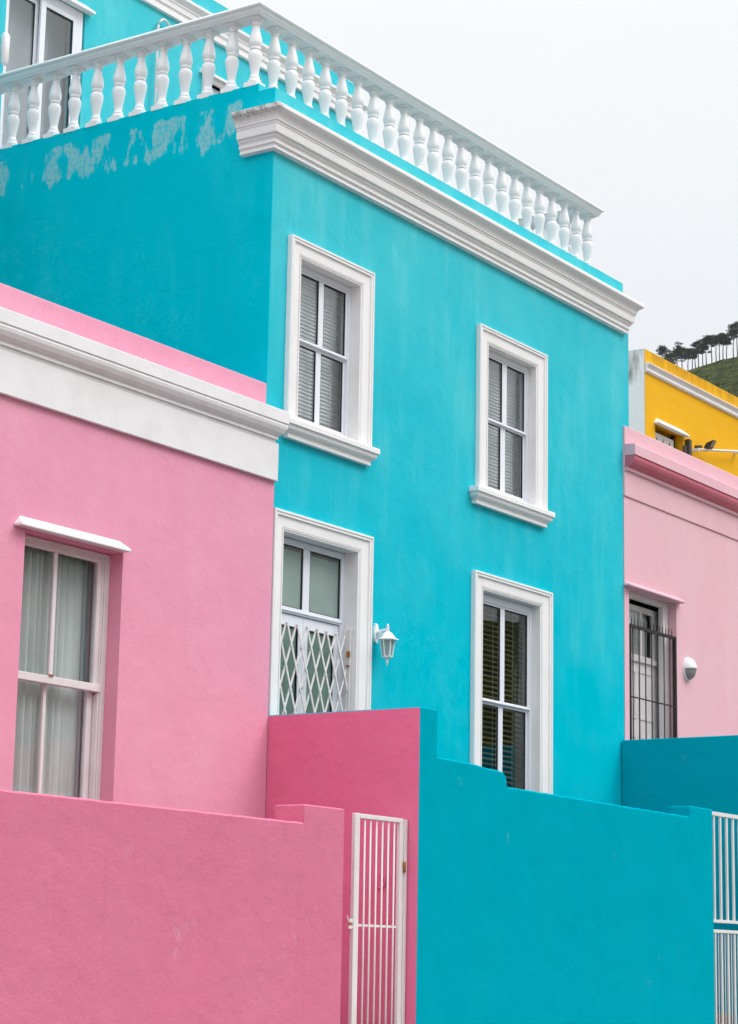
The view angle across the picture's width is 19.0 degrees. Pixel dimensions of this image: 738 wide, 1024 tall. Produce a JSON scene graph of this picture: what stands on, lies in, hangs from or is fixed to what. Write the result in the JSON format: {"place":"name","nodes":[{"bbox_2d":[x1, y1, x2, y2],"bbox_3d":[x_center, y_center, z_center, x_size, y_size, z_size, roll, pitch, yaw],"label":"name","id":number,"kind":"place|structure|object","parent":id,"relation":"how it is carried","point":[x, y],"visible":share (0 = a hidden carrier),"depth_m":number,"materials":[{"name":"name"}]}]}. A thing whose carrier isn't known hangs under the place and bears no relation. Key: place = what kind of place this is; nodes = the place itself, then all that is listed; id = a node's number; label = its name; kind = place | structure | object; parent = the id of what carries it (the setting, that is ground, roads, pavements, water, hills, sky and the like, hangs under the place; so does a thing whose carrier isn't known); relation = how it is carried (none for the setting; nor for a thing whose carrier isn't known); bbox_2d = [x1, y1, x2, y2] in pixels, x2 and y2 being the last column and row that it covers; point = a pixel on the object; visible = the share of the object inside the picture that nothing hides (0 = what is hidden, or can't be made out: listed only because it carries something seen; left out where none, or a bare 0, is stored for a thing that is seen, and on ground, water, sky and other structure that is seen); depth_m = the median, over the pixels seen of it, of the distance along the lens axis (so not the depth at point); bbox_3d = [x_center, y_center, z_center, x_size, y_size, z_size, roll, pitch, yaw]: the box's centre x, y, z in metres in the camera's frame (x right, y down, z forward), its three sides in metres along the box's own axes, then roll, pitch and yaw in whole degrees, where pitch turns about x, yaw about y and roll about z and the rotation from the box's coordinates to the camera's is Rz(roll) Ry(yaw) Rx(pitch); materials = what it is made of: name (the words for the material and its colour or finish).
{"place":"outdoors","nodes":[
{"label":"outdoors","id":0,"kind":"place"},
{"bbox_2d":[214,0,737,370],"label":"sky","id":1,"kind":"structure","parent":0,"point":[630,106],"materials":[{"name":"white"}]},
{"bbox_2d":[688,357,737,396],"bbox_3d":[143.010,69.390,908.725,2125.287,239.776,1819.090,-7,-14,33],"label":"hill","id":2,"kind":"structure","parent":0,"point":[722,374],"depth_m":768.68,"materials":[{"name":"green plant"}]},
{"bbox_2d":[655,345,672,358],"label":"umbrella pine","id":3,"kind":"object","parent":2,"relation":"on","point":[662,350],"visible":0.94,"depth_m":819.32,"materials":[{"name":"green plant"}]},
{"bbox_2d":[664,351,677,363],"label":"umbrella pine","id":4,"kind":"object","parent":2,"relation":"on","point":[670,358],"visible":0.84,"depth_m":825.44,"materials":[{"name":"green plant"}]},
{"bbox_2d":[670,349,685,365],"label":"umbrella pine","id":5,"kind":"object","parent":2,"relation":"on","point":[678,357],"visible":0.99,"depth_m":824.61,"materials":[{"name":"green plant"}]},
{"bbox_2d":[673,342,689,368],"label":"umbrella pine","id":6,"kind":"object","parent":2,"relation":"on","point":[680,348],"visible":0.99,"depth_m":821.47,"materials":[{"name":"green plant"}]},
{"bbox_2d":[680,348,694,370],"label":"umbrella pine","id":7,"kind":"object","parent":2,"relation":"on","point":[687,349],"visible":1,"depth_m":825.04,"materials":[{"name":"green plant"}]},
{"bbox_2d":[688,348,699,367],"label":"umbrella pine","id":8,"kind":"object","parent":2,"relation":"on","point":[695,352],"visible":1,"depth_m":821.70,"materials":[{"name":"green plant"}]},
{"bbox_2d":[690,341,703,366],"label":"umbrella pine","id":9,"kind":"object","parent":2,"relation":"on","point":[695,343],"visible":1,"depth_m":823.31,"materials":[{"name":"green plant"}]},
{"bbox_2d":[695,345,710,365],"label":"umbrella pine","id":10,"kind":"object","parent":2,"relation":"on","point":[702,352],"visible":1,"depth_m":822.64,"materials":[{"name":"green plant"}]},
{"bbox_2d":[698,339,714,363],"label":"umbrella pine","id":11,"kind":"object","parent":2,"relation":"on","point":[705,345],"visible":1,"depth_m":820.78,"materials":[{"name":"green plant"}]},
{"bbox_2d":[702,334,717,363],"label":"umbrella pine","id":12,"kind":"object","parent":2,"relation":"on","point":[708,338],"visible":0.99,"depth_m":817.09,"materials":[{"name":"green plant"}]},
{"bbox_2d":[711,335,720,360],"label":"umbrella pine","id":13,"kind":"object","parent":2,"relation":"on","point":[716,338],"visible":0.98,"depth_m":822.03,"materials":[{"name":"green plant"}]},
{"bbox_2d":[714,340,722,359],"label":"umbrella pine","id":14,"kind":"object","parent":2,"relation":"on","point":[721,343],"visible":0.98,"depth_m":823.69,"materials":[{"name":"green plant"}]},
{"bbox_2d":[716,332,731,358],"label":"umbrella pine","id":15,"kind":"object","parent":2,"relation":"on","point":[723,335],"visible":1,"depth_m":819.07,"materials":[{"name":"green plant"}]},
{"bbox_2d":[722,337,731,358],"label":"umbrella pine","id":16,"kind":"object","parent":2,"relation":"on","point":[726,343],"visible":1,"depth_m":821.32,"materials":[{"name":"green plant"}]},
{"bbox_2d":[725,321,737,356],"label":"umbrella pine","id":17,"kind":"object","parent":2,"relation":"on","point":[733,327],"visible":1,"depth_m":815.60,"materials":[{"name":"green plant"}]},
{"bbox_2d":[727,330,737,356],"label":"umbrella pine","id":18,"kind":"object","parent":2,"relation":"on","point":[732,334],"visible":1,"depth_m":819.68,"materials":[{"name":"green plant"}]},
{"label":"ground","id":19,"kind":"structure","parent":0,"visible":0},
{"bbox_2d":[0,283,289,817],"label":"pink house","id":20,"kind":"structure","parent":19,"relation":"on","point":[140,472],"depth_m":18.80,"materials":[{"name":"paint"}]},
{"bbox_2d":[12,546,83,796],"bbox_3d":[-2.701,1.472,17.966,0.104,2.350,0.990,-7,-14,33],"label":"curtain","id":21,"kind":"object","parent":20,"relation":"hanging from","point":[59,753],"visible":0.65,"depth_m":18.07,"materials":[{"name":"fabric"}]},
{"bbox_2d":[18,534,109,799],"bbox_3d":[-2.586,1.468,17.948,0.132,2.455,1.207,-7,-14,33],"label":"window","id":22,"kind":"structure","parent":20,"relation":"in","point":[94,691],"depth_m":18.28,"materials":[{"name":"white paint"}]},
{"bbox_2d":[74,561,93,797],"bbox_3d":[-2.393,1.575,18.441,0.063,2.350,0.200,-7,-14,33],"label":"curtain","id":23,"kind":"object","parent":20,"relation":"hanging from","point":[86,621],"visible":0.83,"depth_m":18.50,"materials":[{"name":"grey fabric"}]},
{"bbox_2d":[0,789,343,1023],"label":"garden wall","id":24,"kind":"structure","parent":19,"relation":"on","point":[111,912],"depth_m":16.04,"materials":[{"name":"pink paint"}]},
{"bbox_2d":[0,0,644,815],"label":"turquoise house","id":25,"kind":"structure","parent":19,"relation":"on","point":[438,368],"depth_m":22.80,"materials":[{"name":"paint"}]},
{"bbox_2d":[0,32,9,65],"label":"terrace lamp","id":26,"kind":"object","parent":25,"relation":"attached to","point":[4,48],"visible":1,"depth_m":23.86,"materials":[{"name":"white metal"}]},
{"bbox_2d":[0,0,82,148],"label":"terrace door","id":27,"kind":"structure","parent":25,"relation":"in","point":[37,35],"depth_m":24.68,"materials":[{"name":"white paint"}]},
{"bbox_2d":[154,18,169,105],"bbox_3d":[-2.465,-4.553,26.094,0.032,2.733,0.272,-7,-14,33],"label":"vent pipe","id":28,"kind":"object","parent":25,"relation":"attached to","point":[156,57],"visible":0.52,"depth_m":26.13,"materials":[{"name":"white metal"}]},
{"bbox_2d":[0,1,603,266],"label":"balustrade","id":29,"kind":"object","parent":25,"relation":"on","point":[575,209],"visible":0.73,"depth_m":22.98,"materials":[{"name":"white paint"}]},
{"bbox_2d":[279,537,344,714],"bbox_3d":[-0.635,2.152,20.863,0.082,3.760,1.234,-7,-14,33],"label":"door","id":30,"kind":"structure","parent":25,"relation":"in","point":[313,576],"depth_m":21.18,"materials":[{"name":"white paint"}]},
{"bbox_2d":[280,621,351,714],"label":"folding gate","id":31,"kind":"structure","parent":25,"relation":"attached to","point":[347,673],"depth_m":21.01,"materials":[{"name":"white metal"}]},
{"bbox_2d":[297,265,351,437],"bbox_3d":[-0.528,-1.588,21.715,0.179,1.747,1.070,-7,-14,33],"label":"window","id":32,"kind":"structure","parent":25,"relation":"in","point":[315,344],"depth_m":21.88,"materials":[{"name":"white paint"}]},
{"bbox_2d":[373,623,398,664],"bbox_3d":[0.170,1.304,21.713,0.265,0.437,0.204,-17,-21,57],"label":"wall lantern","id":33,"kind":"object","parent":25,"relation":"attached to","point":[387,639],"depth_m":21.67,"materials":[{"name":"white paint"}]},
{"bbox_2d":[482,593,531,790],"bbox_3d":[1.391,2.401,23.914,0.191,3.065,1.270,-7,-14,33],"label":"window","id":34,"kind":"structure","parent":25,"relation":"in","point":[503,605],"depth_m":24.23,"materials":[{"name":"white paint"}]},
{"bbox_2d":[488,350,528,502],"bbox_3d":[1.458,-0.957,24.601,0.189,1.748,1.110,-7,-14,33],"label":"window","id":35,"kind":"structure","parent":25,"relation":"in","point":[500,424],"depth_m":24.78,"materials":[{"name":"white paint"}]},
{"bbox_2d":[512,614,522,789],"bbox_3d":[1.696,2.616,24.623,0.043,2.950,0.342,-7,-14,33],"label":"blind","id":36,"kind":"object","parent":25,"relation":"hanging from","point":[517,699],"visible":0.29,"depth_m":24.66,"materials":[{"name":"wood"}]},
{"bbox_2d":[265,707,436,1023],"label":"party wall","id":37,"kind":"structure","parent":19,"relation":"on","point":[380,762],"depth_m":19.20,"materials":[{"name":"pink paint"}]},
{"bbox_2d":[347,813,407,1023],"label":"garden gate","id":38,"kind":"structure","parent":37,"relation":"attached to","point":[400,929],"depth_m":18.58,"materials":[{"name":"white metal"}]},
{"bbox_2d":[377,874,385,888],"bbox_3d":[0.097,3.195,19.066,0.115,0.123,0.016,-7,-14,33],"label":"iron ring","id":39,"kind":"object","parent":37,"relation":"attached to","point":[384,882],"visible":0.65,"depth_m":19.04,"materials":[{"name":"pink paint"}]},
{"bbox_2d":[433,757,714,1023],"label":"garden wall","id":40,"kind":"structure","parent":19,"relation":"on","point":[553,909],"depth_m":20.97,"materials":[{"name":"teal paint"}]},
{"bbox_2d":[712,811,737,1023],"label":"tall gate","id":41,"kind":"structure","parent":40,"relation":"attached to","point":[719,815],"depth_m":23.98,"materials":[{"name":"white metal"}]},
{"bbox_2d":[622,735,737,1023],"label":"party wall","id":42,"kind":"structure","parent":19,"relation":"on","point":[663,775],"depth_m":25.32,"materials":[{"name":"teal paint"}]},
{"bbox_2d":[623,426,737,739],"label":"pale pink house","id":43,"kind":"structure","parent":19,"relation":"on","point":[680,533],"depth_m":27.68,"materials":[{"name":"paint"}]},
{"bbox_2d":[629,611,646,656],"bbox_3d":[3.194,1.627,27.103,0.038,0.840,0.920,-7,-14,33],"label":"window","id":44,"kind":"structure","parent":43,"relation":"hanging from","point":[633,614],"depth_m":27.32,"materials":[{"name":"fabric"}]},
{"bbox_2d":[629,591,668,739],"bbox_3d":[3.267,3.098,26.698,0.185,4.200,1.284,-7,-14,33],"label":"door","id":45,"kind":"structure","parent":43,"relation":"in","point":[660,618],"depth_m":27.23,"materials":[{"name":"white paint"}]},
{"bbox_2d":[629,616,676,739],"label":"iron gate","id":46,"kind":"structure","parent":43,"relation":"attached to","point":[631,654],"depth_m":26.83,"materials":[{"name":"metal"}]},
{"bbox_2d":[683,657,696,680],"bbox_3d":[4.031,1.963,27.565,0.124,0.300,0.236,-7,-14,33],"label":"bulkhead lamp","id":47,"kind":"object","parent":43,"relation":"attached to","point":[689,668],"visible":1,"depth_m":27.51,"materials":[{"name":"white paint"}]},
{"bbox_2d":[628,349,737,476],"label":"yellow house","id":48,"kind":"structure","parent":19,"relation":"on","point":[673,405],"depth_m":38.09,"materials":[{"name":"paint"}]},
{"bbox_2d":[683,439,691,455],"bbox_3d":[5.487,-0.967,38.018,0.089,0.600,0.200,-7,-14,33],"label":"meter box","id":49,"kind":"object","parent":48,"relation":"attached to","point":[687,447],"visible":0.42,"depth_m":38.04,"materials":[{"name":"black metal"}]},
{"bbox_2d":[695,440,716,451],"bbox_3d":[5.882,-1.148,38.492,0.344,0.190,0.321,-3,-12,20],"label":"floodlight","id":50,"kind":"object","parent":48,"relation":"attached to","point":[710,444],"visible":1,"depth_m":38.38,"materials":[{"name":"black metal"}]},
{"bbox_2d":[692,448,737,453],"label":"wall bracket","id":51,"kind":"object","parent":48,"relation":"attached to","point":[716,450],"depth_m":38.69,"materials":[{"name":"white metal"}]},
{"bbox_2d":[717,1014,731,1023],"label":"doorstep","id":52,"kind":"object","parent":19,"relation":"on","point":[724,1018],"visible":0.14,"depth_m":24.39,"materials":[{"name":"grey tile"}]}
]}

